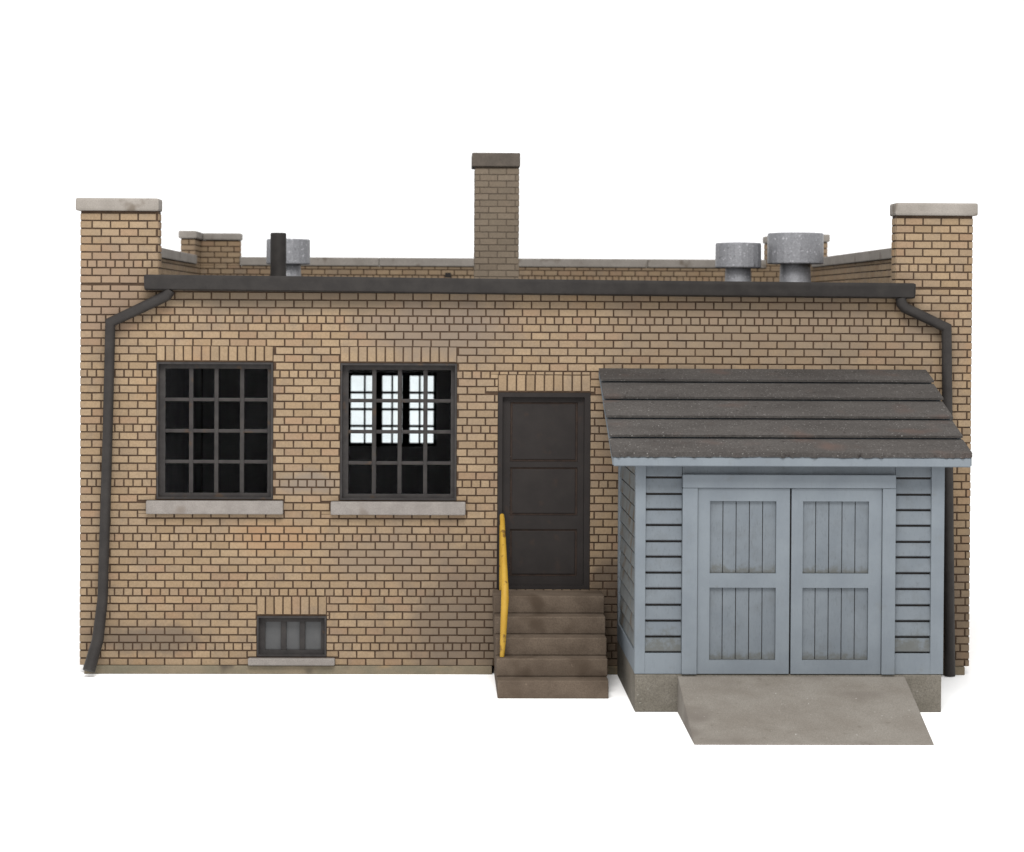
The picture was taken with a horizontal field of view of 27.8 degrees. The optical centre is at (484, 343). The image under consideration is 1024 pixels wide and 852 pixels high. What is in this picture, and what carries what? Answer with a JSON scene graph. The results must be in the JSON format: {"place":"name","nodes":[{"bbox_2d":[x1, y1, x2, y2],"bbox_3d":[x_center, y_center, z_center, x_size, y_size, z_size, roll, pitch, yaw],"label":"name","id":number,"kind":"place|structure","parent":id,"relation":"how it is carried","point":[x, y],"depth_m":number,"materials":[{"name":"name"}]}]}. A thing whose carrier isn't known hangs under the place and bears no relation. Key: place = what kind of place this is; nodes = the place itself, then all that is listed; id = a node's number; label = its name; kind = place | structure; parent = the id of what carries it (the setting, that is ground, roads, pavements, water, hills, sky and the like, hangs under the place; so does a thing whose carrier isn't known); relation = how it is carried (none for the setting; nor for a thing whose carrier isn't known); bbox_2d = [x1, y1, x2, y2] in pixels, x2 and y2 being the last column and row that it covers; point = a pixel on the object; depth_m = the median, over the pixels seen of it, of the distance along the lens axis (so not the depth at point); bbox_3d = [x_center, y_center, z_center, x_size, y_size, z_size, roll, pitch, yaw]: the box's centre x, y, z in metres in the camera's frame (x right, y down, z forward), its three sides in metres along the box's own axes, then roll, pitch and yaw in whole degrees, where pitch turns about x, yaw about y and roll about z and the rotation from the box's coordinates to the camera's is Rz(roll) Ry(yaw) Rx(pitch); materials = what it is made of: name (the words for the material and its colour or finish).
{"place":"outdoors","nodes":[
{"label":"outdoors","id":0,"kind":"place"},
{"bbox_2d":[0,315,1023,851],"bbox_3d":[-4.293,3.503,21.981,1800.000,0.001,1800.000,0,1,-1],"label":"ground","id":1,"kind":"structure","parent":0,"point":[280,763],"depth_m":18.30,"materials":[{"name":"white"}]},
{"bbox_2d":[492,514,608,698],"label":"stairs","id":2,"kind":"structure","parent":1,"relation":"on","point":[550,643],"depth_m":21.10,"materials":[{"name":"brown concrete"}]},
{"bbox_2d":[599,368,971,711],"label":"shed","id":3,"kind":"structure","parent":1,"relation":"on","point":[780,522],"depth_m":20.05,"materials":[{"name":"grey wood"}]},
{"bbox_2d":[697,488,789,673],"bbox_3d":[2.501,2.297,20.039,0.889,1.796,0.050,0,1,-1],"label":"shed door","id":4,"kind":"structure","parent":3,"relation":"in","point":[744,533],"depth_m":20.03,"materials":[{"name":"blue paint"}]},
{"bbox_2d":[790,488,881,673],"bbox_3d":[3.401,2.302,20.057,0.874,1.796,0.050,0,1,-1],"label":"shed door","id":5,"kind":"structure","parent":3,"relation":"in","point":[836,533],"depth_m":20.05,"materials":[{"name":"blue paint"}]},
{"bbox_2d":[678,676,933,744],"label":"ramp","id":6,"kind":"structure","parent":1,"relation":"on","point":[798,710],"depth_m":19.25,"materials":[{"name":"concrete"}]},
{"bbox_2d":[0,0,1023,319],"label":"sky","id":7,"kind":"structure","parent":0,"point":[639,129],"materials":[{"name":"white"}]},
{"bbox_2d":[76,153,977,676],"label":"brick building","id":8,"kind":"structure","parent":0,"point":[248,505],"depth_m":22.02,"materials":[{"name":"brown brick"}]},
{"bbox_2d":[146,362,282,513],"bbox_3d":[-2.858,1.003,21.991,1.448,1.608,0.198,0,1,-1],"label":"window","id":9,"kind":"structure","parent":8,"relation":"in","point":[152,506],"depth_m":22.02,"materials":[{"name":"grey paint"}]},
{"bbox_2d":[248,616,334,665],"bbox_3d":[-2.051,3.156,22.041,0.920,0.518,0.193,0,1,-1],"label":"basement window","id":10,"kind":"structure","parent":8,"relation":"in","point":[288,636],"depth_m":22.07,"materials":[{"name":"grey glass"}]},
{"bbox_2d":[349,373,436,445],"bbox_3d":[-1.392,0.991,31.170,1.338,1.107,0.060,0,1,-1],"label":"rear window","id":11,"kind":"structure","parent":8,"relation":"in","point":[406,392],"depth_m":31.15,"materials":[{"name":"grey paint"}]},
{"bbox_2d":[331,363,465,514],"bbox_3d":[-0.916,1.015,22.030,1.430,1.607,0.198,0,1,-1],"label":"window","id":12,"kind":"structure","parent":8,"relation":"in","point":[337,507],"depth_m":22.06,"materials":[{"name":"grey paint"}]},
{"bbox_2d":[502,397,583,584],"bbox_3d":[0.621,1.575,22.117,0.869,2.007,0.050,0,1,-1],"label":"door","id":13,"kind":"structure","parent":8,"relation":"in","point":[543,437],"depth_m":22.10,"materials":[{"name":"black paint"}]}
]}

